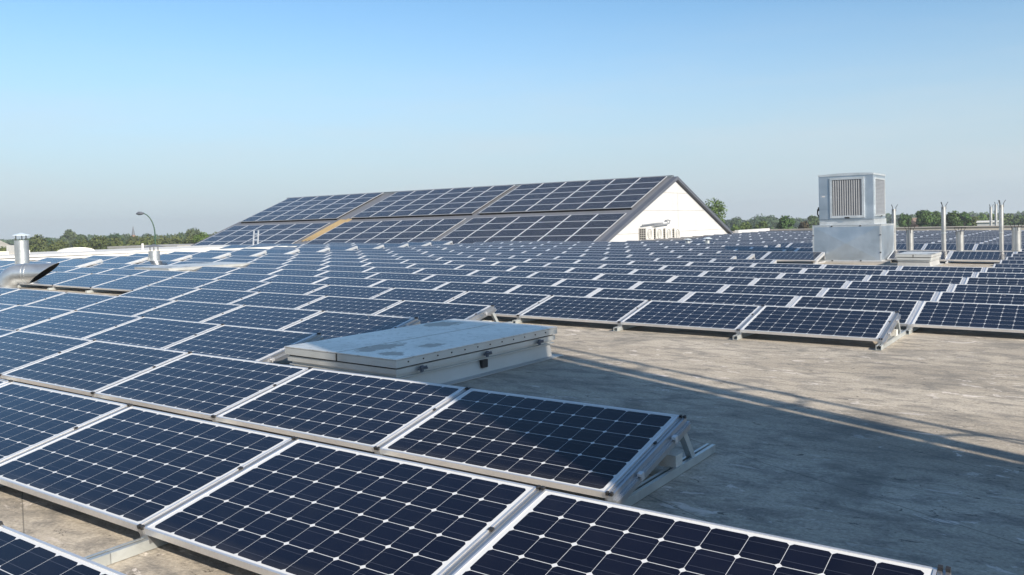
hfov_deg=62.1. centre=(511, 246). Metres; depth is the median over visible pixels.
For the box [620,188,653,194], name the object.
solar panel
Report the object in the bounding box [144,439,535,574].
solar panel
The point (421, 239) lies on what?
solar panel
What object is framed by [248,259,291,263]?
solar panel
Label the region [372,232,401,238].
solar panel
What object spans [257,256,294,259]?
solar panel
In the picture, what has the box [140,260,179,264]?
solar panel
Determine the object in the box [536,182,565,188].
solar panel
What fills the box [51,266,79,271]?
solar panel
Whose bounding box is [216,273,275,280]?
solar panel
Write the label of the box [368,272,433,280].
solar panel
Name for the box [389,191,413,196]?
solar panel
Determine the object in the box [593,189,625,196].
solar panel
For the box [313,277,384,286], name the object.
solar panel
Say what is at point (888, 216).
distant woods
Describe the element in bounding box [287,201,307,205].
solar panel
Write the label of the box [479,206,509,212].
solar panel
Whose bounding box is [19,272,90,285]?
solar panel
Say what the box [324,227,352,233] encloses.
solar panel
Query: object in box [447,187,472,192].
solar panel
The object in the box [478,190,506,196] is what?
solar panel
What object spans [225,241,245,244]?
solar panel
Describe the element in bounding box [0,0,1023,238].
sky
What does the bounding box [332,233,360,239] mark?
solar panel
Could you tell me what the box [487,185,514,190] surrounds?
solar panel
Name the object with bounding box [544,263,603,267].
solar panel
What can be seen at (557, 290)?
solar panel
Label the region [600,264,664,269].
solar panel
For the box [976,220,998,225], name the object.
white shed
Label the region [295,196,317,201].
solar panel
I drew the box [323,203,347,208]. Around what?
solar panel
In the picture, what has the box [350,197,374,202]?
solar panel
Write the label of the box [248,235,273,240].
solar panel
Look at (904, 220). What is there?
tree
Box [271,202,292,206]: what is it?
solar panel
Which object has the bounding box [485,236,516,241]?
solar panel
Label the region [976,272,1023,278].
solar panel
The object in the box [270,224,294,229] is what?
solar panel
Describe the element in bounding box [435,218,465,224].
solar panel
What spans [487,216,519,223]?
solar panel
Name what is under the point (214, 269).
solar panel
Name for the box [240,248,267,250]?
solar panel
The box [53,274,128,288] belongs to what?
solar panel
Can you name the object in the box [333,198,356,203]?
solar panel
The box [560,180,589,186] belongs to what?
solar panel
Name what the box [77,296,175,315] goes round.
solar panel
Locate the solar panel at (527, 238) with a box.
[512,236,543,240]
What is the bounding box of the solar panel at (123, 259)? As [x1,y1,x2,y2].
[94,256,145,264]
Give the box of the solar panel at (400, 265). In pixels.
[364,262,414,267]
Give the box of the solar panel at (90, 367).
[1,340,187,395]
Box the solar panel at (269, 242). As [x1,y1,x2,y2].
[259,240,279,243]
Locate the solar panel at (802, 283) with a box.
[752,278,847,287]
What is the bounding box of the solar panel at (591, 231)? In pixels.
[572,227,609,235]
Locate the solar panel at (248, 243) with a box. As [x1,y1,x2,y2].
[240,241,261,244]
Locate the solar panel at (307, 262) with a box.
[284,260,329,264]
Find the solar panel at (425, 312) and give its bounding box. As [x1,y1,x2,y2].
[374,300,490,323]
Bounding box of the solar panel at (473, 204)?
[460,201,489,207]
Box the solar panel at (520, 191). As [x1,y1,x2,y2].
[506,189,534,194]
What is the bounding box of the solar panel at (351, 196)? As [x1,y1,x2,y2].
[342,193,366,198]
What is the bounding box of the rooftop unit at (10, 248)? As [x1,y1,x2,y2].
[6,245,29,253]
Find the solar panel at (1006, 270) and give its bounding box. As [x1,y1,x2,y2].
[985,267,1023,272]
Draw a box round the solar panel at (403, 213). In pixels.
[389,210,416,216]
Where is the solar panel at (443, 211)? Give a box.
[429,208,458,214]
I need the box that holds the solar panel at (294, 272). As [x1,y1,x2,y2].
[270,269,326,275]
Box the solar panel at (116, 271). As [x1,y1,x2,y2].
[97,268,146,274]
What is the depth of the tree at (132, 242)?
239.40 m
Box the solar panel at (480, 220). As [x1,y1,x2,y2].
[465,217,495,223]
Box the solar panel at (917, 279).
[866,275,964,283]
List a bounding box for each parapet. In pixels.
[0,246,296,260]
[735,228,769,232]
[770,225,1023,230]
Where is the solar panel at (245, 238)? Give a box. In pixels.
[233,235,256,240]
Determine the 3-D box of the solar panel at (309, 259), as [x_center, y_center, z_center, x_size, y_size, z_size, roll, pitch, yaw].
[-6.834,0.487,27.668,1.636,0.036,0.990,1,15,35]
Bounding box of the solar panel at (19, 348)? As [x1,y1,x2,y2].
[0,330,92,373]
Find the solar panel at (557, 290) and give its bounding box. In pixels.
[507,285,599,296]
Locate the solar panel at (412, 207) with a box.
[398,204,426,210]
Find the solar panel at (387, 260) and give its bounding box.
[362,259,407,262]
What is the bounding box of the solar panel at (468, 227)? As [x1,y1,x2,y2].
[454,224,484,230]
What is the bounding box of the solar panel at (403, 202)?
[390,200,415,205]
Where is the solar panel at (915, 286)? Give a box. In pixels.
[846,281,951,291]
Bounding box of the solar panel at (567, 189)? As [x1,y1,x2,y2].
[552,186,582,192]
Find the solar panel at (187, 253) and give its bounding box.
[168,251,199,254]
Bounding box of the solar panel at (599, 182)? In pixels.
[584,179,614,185]
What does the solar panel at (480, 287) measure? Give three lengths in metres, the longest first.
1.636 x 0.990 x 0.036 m
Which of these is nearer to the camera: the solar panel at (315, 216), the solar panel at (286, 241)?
the solar panel at (286, 241)
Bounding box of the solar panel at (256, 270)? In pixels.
[227,267,281,273]
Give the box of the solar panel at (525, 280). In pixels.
[485,276,562,285]
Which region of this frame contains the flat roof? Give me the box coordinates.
[0,231,1023,574]
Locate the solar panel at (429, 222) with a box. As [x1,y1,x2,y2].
[413,219,442,225]
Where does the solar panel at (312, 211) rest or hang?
on the pitched hall
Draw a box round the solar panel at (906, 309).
[791,296,919,325]
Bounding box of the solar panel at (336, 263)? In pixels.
[322,261,370,265]
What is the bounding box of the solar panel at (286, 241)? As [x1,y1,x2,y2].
[275,240,297,243]
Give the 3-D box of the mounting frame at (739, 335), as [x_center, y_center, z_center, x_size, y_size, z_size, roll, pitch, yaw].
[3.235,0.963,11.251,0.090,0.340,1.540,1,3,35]
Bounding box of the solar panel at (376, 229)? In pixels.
[363,226,391,232]
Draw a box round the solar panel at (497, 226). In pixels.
[478,223,509,229]
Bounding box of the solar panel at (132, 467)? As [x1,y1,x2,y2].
[0,406,291,531]
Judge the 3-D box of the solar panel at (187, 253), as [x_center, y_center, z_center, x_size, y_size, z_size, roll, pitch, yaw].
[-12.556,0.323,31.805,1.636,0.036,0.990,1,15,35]
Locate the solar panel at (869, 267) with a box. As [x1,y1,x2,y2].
[823,264,899,269]
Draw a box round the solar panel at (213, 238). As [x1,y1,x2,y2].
[202,236,225,241]
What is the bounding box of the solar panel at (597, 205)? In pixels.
[577,202,610,209]
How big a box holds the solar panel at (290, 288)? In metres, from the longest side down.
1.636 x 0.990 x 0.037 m
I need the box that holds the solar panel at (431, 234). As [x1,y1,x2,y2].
[415,231,445,237]
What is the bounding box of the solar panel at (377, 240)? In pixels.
[365,239,390,242]
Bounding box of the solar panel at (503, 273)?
[470,270,535,276]
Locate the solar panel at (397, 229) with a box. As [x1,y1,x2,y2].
[384,226,411,231]
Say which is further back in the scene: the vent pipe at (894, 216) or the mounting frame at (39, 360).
the vent pipe at (894, 216)
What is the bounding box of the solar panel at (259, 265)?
[240,263,287,268]
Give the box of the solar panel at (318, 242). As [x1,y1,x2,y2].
[306,240,329,243]
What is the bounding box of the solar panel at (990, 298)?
[936,291,1023,304]
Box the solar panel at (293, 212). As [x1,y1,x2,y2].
[282,210,304,214]
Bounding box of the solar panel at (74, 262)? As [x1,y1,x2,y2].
[58,258,100,266]
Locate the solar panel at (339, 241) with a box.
[325,239,350,243]
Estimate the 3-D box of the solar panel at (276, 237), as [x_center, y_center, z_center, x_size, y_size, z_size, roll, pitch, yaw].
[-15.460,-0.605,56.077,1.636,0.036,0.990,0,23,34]
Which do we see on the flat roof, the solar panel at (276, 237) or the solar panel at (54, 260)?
the solar panel at (54, 260)
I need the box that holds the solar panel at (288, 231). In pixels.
[276,229,300,234]
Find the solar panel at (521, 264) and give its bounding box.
[494,262,548,266]
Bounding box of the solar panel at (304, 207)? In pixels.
[292,205,313,209]
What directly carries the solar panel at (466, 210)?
on the pitched hall
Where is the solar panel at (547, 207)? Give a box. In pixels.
[526,204,557,211]
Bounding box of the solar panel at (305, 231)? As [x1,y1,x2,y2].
[292,228,319,234]
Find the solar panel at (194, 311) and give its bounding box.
[134,300,242,321]
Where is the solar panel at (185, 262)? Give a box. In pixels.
[171,261,207,264]
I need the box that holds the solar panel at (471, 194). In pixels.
[457,191,484,197]
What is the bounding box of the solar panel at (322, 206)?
[307,204,330,209]
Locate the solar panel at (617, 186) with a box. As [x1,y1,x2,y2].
[602,183,633,189]
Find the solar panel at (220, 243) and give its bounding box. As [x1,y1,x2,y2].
[210,241,230,244]
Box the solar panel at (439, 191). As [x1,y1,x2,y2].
[426,188,452,194]
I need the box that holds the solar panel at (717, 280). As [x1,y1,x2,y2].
[669,276,756,284]
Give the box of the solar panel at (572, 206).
[551,203,583,210]
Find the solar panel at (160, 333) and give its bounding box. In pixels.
[84,317,220,348]
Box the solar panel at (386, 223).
[373,220,401,226]
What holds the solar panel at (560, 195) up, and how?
on the pitched hall
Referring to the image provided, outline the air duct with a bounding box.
[0,263,58,288]
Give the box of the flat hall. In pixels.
[0,244,255,258]
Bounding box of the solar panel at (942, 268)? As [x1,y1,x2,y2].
[900,266,983,271]
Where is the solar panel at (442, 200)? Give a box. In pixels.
[428,198,454,203]
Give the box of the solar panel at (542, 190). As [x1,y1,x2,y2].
[529,187,558,193]
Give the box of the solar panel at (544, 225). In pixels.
[528,222,560,228]
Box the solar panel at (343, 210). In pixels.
[331,207,355,212]
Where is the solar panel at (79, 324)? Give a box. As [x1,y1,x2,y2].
[19,311,140,337]
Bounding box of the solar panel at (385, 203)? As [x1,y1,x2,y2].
[371,201,396,206]
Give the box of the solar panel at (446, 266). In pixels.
[407,264,461,268]
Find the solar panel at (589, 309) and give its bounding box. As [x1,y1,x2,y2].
[519,295,647,323]
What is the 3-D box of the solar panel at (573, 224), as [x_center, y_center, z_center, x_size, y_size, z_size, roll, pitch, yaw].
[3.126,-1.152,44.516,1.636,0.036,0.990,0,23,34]
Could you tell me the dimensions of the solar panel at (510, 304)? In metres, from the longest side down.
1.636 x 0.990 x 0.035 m
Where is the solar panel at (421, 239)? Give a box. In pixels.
[409,238,435,241]
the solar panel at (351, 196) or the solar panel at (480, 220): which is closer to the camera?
the solar panel at (480, 220)
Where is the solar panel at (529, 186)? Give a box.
[514,183,542,189]
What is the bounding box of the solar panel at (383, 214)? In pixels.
[370,211,396,216]
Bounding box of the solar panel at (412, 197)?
[398,195,423,200]
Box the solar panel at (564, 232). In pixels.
[545,228,580,235]
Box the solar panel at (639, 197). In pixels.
[612,194,645,201]
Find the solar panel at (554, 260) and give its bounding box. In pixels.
[526,259,578,262]
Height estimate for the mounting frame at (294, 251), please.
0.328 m
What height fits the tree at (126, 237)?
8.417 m
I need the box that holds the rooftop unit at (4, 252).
[0,251,8,254]
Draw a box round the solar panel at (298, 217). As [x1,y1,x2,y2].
[287,214,311,219]
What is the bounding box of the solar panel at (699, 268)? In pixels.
[661,265,730,270]
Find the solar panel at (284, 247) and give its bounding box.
[269,247,299,248]
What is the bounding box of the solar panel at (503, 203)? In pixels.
[488,200,518,206]
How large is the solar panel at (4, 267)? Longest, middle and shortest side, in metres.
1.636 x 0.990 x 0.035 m
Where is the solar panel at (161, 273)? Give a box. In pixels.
[135,270,187,276]
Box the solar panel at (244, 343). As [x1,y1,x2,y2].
[164,325,316,360]
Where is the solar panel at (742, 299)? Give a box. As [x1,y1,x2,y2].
[682,292,796,305]
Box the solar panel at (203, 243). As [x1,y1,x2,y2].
[193,242,213,245]
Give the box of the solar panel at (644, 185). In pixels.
[628,182,659,188]
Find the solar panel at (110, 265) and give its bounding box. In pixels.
[91,263,131,267]
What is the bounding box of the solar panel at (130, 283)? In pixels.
[91,275,170,291]
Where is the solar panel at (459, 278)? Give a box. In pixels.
[422,274,495,282]
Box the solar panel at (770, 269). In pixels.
[729,267,804,272]
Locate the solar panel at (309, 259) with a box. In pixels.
[289,257,328,260]
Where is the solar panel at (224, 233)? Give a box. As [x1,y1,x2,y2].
[214,231,235,235]
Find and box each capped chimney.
[11,233,29,263]
[146,244,163,260]
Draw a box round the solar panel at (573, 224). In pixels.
[554,221,588,228]
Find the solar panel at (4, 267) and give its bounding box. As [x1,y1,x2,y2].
[0,261,47,268]
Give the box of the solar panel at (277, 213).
[266,211,287,215]
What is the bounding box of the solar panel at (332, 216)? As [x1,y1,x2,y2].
[320,213,345,218]
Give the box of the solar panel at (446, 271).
[414,268,476,274]
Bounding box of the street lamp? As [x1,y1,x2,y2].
[136,212,155,243]
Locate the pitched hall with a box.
[191,175,732,245]
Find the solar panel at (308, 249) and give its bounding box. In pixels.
[293,247,328,253]
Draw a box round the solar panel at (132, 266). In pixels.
[119,264,159,268]
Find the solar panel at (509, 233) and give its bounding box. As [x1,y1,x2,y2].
[492,229,526,236]
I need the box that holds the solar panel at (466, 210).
[451,207,480,213]
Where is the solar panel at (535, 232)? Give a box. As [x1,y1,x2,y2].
[519,229,552,235]
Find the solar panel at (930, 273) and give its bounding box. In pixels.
[884,270,974,276]
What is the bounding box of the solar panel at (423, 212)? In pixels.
[408,209,436,215]
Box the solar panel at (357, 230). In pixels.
[344,227,370,232]
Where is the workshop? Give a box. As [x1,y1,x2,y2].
[107,244,192,248]
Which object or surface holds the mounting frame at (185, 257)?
on the flat roof
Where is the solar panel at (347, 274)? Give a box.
[317,271,378,277]
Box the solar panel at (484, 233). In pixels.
[468,230,500,236]
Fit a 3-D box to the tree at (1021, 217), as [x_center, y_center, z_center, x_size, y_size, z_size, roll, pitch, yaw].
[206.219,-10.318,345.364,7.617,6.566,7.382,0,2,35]
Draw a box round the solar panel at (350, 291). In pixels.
[307,285,391,297]
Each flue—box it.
[904,226,914,249]
[954,227,965,250]
[1009,223,1023,251]
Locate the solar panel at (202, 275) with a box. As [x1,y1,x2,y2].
[173,271,229,278]
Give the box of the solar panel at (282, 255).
[263,254,297,256]
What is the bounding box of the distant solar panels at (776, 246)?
[0,230,1023,385]
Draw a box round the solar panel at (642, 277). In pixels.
[595,273,675,281]
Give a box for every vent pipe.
[891,204,897,249]
[941,202,947,250]
[989,204,993,225]
[994,202,997,225]
[998,200,1005,250]
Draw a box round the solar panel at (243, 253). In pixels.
[223,250,262,257]
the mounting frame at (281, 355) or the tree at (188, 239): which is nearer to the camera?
the mounting frame at (281, 355)
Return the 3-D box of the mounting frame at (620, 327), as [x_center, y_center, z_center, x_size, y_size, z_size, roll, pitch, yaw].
[1.853,0.950,12.207,0.090,0.340,1.540,1,3,35]
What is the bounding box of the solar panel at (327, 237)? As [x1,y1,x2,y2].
[314,233,341,239]
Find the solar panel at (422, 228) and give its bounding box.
[404,225,433,231]
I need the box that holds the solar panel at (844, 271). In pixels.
[802,268,884,274]
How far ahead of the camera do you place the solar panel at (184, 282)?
18.42 m
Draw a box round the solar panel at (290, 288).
[249,282,327,293]
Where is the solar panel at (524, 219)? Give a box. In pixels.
[512,216,543,222]
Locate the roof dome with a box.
[57,247,94,251]
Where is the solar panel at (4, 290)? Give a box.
[0,287,18,294]
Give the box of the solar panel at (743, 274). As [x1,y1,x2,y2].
[701,271,781,277]
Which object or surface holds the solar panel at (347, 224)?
on the pitched hall
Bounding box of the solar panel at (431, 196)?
[417,194,443,199]
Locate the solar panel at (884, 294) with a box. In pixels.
[820,288,937,300]
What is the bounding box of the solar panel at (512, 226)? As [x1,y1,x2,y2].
[502,222,535,229]
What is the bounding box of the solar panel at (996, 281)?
[965,277,1023,285]
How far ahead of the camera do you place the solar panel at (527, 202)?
50.09 m
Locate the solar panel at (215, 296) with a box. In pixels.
[170,288,257,303]
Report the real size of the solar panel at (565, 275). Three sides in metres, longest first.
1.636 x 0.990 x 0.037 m
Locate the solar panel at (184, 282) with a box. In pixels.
[135,277,216,289]
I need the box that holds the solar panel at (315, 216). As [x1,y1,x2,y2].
[303,213,328,219]
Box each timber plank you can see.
[301,219,341,241]
[305,219,344,240]
[309,218,349,240]
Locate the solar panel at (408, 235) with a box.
[392,232,422,238]
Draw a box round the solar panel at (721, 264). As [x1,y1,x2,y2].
[688,262,753,266]
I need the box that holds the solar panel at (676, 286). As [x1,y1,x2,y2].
[632,281,726,291]
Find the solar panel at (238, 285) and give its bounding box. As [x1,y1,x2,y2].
[197,280,268,290]
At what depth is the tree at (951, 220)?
216.56 m
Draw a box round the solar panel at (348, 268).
[320,265,372,271]
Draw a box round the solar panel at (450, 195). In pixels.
[437,192,464,198]
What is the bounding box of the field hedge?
[752,222,1021,228]
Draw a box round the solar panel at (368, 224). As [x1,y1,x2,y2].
[355,221,381,226]
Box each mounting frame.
[0,339,95,382]
[0,403,132,486]
[0,521,110,565]
[18,271,56,286]
[47,273,91,289]
[76,259,102,266]
[85,275,129,292]
[91,351,191,401]
[104,436,298,563]
[126,257,148,263]
[162,323,223,348]
[172,255,191,260]
[211,367,312,426]
[214,253,230,257]
[251,251,266,255]
[259,333,323,365]
[280,310,324,329]
[285,249,299,253]
[373,387,470,458]
[394,317,420,327]
[442,485,545,574]
[466,305,512,322]
[512,295,552,323]
[605,414,715,505]
[613,299,650,330]
[733,305,764,339]
[876,311,906,349]
[905,301,922,334]
[937,564,950,574]
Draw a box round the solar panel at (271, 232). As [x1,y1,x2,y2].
[260,229,284,234]
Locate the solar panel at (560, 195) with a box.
[543,192,573,198]
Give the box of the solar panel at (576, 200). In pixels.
[560,197,591,203]
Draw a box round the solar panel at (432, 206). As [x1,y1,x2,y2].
[418,203,446,209]
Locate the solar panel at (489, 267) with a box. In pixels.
[456,265,515,270]
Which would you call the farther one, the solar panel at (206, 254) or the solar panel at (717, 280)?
the solar panel at (206, 254)
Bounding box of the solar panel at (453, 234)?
[443,230,475,237]
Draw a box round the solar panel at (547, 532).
[452,489,937,574]
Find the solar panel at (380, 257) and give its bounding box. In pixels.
[360,256,401,258]
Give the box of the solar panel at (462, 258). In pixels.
[437,257,483,260]
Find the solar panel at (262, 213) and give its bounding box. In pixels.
[251,211,274,216]
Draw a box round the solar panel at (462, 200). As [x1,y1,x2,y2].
[449,197,475,202]
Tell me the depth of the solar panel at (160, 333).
10.43 m
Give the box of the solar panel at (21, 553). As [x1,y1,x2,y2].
[0,525,125,574]
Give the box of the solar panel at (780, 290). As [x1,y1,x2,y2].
[720,284,824,295]
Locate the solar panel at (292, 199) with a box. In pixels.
[282,197,302,201]
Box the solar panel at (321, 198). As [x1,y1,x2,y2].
[310,195,333,200]
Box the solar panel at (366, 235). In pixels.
[352,233,379,238]
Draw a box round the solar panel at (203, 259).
[185,258,220,261]
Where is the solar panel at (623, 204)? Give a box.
[604,201,638,208]
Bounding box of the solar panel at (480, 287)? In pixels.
[434,282,519,292]
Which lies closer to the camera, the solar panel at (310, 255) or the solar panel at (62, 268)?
the solar panel at (62, 268)
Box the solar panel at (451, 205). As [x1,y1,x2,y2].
[439,202,467,208]
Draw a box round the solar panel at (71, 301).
[26,292,115,309]
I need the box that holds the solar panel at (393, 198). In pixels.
[380,196,405,201]
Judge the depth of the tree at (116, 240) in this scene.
232.42 m
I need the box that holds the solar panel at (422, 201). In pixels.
[409,199,434,204]
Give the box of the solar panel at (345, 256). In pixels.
[324,255,365,257]
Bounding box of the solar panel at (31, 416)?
[0,382,126,461]
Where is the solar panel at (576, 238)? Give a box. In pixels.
[566,235,600,241]
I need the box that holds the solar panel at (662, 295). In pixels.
[589,288,691,301]
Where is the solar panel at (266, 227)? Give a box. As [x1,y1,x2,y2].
[255,224,278,229]
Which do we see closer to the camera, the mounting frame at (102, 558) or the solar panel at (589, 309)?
the mounting frame at (102, 558)
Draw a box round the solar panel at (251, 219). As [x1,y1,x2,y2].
[241,216,263,221]
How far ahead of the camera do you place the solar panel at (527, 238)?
44.06 m
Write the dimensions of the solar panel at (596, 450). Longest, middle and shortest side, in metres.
1.636 x 0.990 x 0.036 m
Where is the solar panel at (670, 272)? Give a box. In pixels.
[631,269,704,275]
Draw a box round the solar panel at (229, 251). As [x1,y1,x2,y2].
[205,250,236,252]
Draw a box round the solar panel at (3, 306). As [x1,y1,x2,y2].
[0,303,16,309]
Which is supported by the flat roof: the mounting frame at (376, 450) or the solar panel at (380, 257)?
the mounting frame at (376, 450)
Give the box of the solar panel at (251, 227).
[238,225,262,230]
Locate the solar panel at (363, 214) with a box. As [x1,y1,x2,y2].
[351,211,378,217]
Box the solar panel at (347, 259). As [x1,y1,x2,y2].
[324,258,365,261]
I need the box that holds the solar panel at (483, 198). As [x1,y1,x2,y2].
[470,196,497,201]
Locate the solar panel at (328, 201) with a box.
[316,199,340,204]
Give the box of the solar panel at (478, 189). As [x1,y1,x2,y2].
[467,186,492,191]
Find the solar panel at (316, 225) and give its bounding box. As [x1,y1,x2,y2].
[303,223,329,228]
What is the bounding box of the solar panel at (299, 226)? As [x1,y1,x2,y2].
[287,223,311,228]
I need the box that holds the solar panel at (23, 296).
[0,289,64,304]
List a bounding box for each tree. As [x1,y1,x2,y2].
[29,234,47,251]
[45,239,69,250]
[46,237,53,245]
[62,229,76,247]
[72,237,99,248]
[74,234,86,246]
[88,235,111,249]
[107,233,124,242]
[108,237,124,245]
[122,234,133,244]
[125,236,141,245]
[139,235,153,244]
[150,235,175,244]
[167,234,183,243]
[174,232,186,241]
[182,235,194,243]
[185,228,199,237]
[192,231,208,242]
[705,197,726,224]
[728,216,741,226]
[730,224,741,230]
[739,222,751,229]
[745,213,773,228]
[754,221,767,228]
[766,214,778,228]
[776,215,795,228]
[791,217,804,226]
[798,221,810,228]
[807,215,817,227]
[898,214,912,226]
[915,210,934,226]
[930,211,940,226]
[946,210,960,225]
[959,212,971,225]
[971,216,979,225]
[977,213,987,220]
[987,213,998,220]
[1004,213,1019,224]
[1014,214,1023,224]
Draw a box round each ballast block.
[658,451,682,467]
[891,329,897,335]
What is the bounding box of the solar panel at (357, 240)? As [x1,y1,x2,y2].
[345,239,369,242]
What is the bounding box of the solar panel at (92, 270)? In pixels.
[66,267,113,273]
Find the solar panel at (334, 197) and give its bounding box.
[326,194,349,199]
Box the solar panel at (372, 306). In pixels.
[297,296,401,314]
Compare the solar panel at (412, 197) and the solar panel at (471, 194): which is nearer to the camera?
the solar panel at (471, 194)
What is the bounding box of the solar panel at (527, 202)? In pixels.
[511,199,541,205]
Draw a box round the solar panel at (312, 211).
[297,209,320,214]
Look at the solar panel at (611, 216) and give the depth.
44.32 m
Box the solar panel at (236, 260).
[215,259,256,262]
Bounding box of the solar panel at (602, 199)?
[585,195,618,202]
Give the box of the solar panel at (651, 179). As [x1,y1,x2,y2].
[635,176,666,182]
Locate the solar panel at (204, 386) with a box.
[94,353,307,419]
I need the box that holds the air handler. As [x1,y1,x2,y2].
[811,173,897,263]
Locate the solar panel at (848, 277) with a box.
[779,273,867,280]
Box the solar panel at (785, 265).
[752,263,823,267]
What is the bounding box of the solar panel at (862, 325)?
[740,305,894,341]
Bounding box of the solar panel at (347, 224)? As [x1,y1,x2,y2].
[335,222,361,227]
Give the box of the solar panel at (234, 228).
[224,225,247,230]
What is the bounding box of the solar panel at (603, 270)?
[568,267,635,273]
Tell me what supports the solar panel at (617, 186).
on the pitched hall
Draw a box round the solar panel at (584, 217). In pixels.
[563,214,597,221]
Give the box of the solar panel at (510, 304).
[447,291,550,316]
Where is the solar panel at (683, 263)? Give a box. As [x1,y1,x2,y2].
[630,261,690,265]
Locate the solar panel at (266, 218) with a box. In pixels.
[255,216,277,221]
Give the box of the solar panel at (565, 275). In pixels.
[529,271,602,278]
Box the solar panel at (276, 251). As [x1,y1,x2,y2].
[259,249,296,255]
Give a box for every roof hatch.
[134,262,249,270]
[284,319,563,384]
[896,251,942,265]
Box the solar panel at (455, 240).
[439,237,465,244]
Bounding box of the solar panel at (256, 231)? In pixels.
[243,230,267,235]
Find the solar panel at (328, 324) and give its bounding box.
[282,311,413,339]
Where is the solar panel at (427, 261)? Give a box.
[402,259,451,263]
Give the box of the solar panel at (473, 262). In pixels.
[446,260,498,264]
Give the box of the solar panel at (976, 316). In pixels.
[911,301,1023,332]
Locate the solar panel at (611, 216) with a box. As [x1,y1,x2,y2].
[591,213,625,220]
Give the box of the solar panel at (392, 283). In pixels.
[370,279,447,288]
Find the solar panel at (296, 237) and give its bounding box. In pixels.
[282,234,308,239]
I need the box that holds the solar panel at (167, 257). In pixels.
[142,254,187,261]
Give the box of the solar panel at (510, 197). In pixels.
[497,194,526,200]
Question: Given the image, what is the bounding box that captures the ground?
[4,213,1014,251]
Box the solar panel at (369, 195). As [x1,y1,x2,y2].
[359,192,383,197]
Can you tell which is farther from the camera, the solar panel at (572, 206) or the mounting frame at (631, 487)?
the solar panel at (572, 206)
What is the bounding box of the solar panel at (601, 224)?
[582,220,617,227]
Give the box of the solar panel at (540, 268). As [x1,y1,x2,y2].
[508,266,572,271]
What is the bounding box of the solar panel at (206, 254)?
[184,252,228,259]
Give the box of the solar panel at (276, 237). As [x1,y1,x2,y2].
[264,235,289,240]
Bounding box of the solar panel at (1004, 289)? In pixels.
[951,284,1023,293]
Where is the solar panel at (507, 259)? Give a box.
[480,258,529,261]
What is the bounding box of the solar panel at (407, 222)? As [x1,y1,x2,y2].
[394,220,420,225]
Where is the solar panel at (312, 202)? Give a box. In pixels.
[300,200,323,205]
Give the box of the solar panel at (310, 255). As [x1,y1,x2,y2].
[293,254,329,257]
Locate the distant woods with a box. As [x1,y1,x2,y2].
[0,210,1023,244]
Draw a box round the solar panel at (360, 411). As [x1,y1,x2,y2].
[216,368,465,451]
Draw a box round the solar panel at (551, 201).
[535,198,565,204]
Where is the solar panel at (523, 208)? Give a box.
[502,205,533,212]
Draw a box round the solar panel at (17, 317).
[0,305,74,329]
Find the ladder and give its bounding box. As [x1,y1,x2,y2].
[253,230,258,244]
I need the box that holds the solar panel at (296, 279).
[260,275,326,283]
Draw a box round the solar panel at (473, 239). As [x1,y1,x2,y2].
[459,237,490,242]
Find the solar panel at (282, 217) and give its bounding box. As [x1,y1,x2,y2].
[270,215,294,220]
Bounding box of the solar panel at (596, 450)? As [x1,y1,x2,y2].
[379,388,678,497]
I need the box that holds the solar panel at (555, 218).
[537,215,569,221]
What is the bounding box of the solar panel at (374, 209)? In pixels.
[362,206,387,211]
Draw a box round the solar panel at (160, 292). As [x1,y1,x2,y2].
[119,285,199,299]
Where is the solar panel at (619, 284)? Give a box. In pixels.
[554,279,640,288]
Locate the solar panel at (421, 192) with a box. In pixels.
[407,190,432,195]
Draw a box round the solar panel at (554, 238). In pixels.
[538,236,570,240]
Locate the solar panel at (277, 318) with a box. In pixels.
[203,305,321,329]
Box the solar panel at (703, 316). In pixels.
[621,300,760,331]
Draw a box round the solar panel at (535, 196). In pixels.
[520,193,549,199]
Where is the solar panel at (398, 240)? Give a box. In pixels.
[386,238,412,242]
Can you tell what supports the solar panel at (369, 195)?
on the pitched hall
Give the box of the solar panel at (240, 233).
[228,230,252,235]
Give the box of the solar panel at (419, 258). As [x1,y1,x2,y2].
[398,256,440,259]
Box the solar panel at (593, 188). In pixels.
[576,185,606,191]
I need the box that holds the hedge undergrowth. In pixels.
[0,239,195,251]
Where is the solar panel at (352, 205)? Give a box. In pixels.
[340,202,364,207]
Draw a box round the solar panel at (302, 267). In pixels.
[277,264,328,269]
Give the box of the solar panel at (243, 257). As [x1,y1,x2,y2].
[224,256,262,258]
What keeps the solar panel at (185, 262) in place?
on the mounting frame
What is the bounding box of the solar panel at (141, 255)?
[129,253,160,256]
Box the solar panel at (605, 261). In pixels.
[576,260,631,263]
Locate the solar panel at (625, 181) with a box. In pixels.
[608,177,640,184]
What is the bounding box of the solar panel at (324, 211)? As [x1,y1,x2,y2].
[314,208,338,213]
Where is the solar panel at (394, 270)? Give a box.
[364,267,423,272]
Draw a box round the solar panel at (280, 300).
[230,292,324,308]
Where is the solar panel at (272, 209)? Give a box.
[261,206,284,211]
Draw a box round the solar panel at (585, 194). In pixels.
[568,191,598,197]
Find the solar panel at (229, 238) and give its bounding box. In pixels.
[216,236,240,241]
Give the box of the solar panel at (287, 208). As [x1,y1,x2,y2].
[277,206,297,210]
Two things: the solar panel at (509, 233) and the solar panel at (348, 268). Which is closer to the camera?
the solar panel at (348, 268)
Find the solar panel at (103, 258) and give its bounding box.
[83,255,118,260]
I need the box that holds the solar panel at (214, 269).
[190,266,240,272]
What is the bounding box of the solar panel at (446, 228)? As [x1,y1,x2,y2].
[424,225,455,231]
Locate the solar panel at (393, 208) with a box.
[381,205,406,210]
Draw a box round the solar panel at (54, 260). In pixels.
[36,258,72,262]
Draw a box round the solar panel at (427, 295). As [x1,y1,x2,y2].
[373,288,466,302]
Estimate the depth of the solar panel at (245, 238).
57.97 m
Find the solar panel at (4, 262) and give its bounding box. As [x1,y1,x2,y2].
[0,260,14,266]

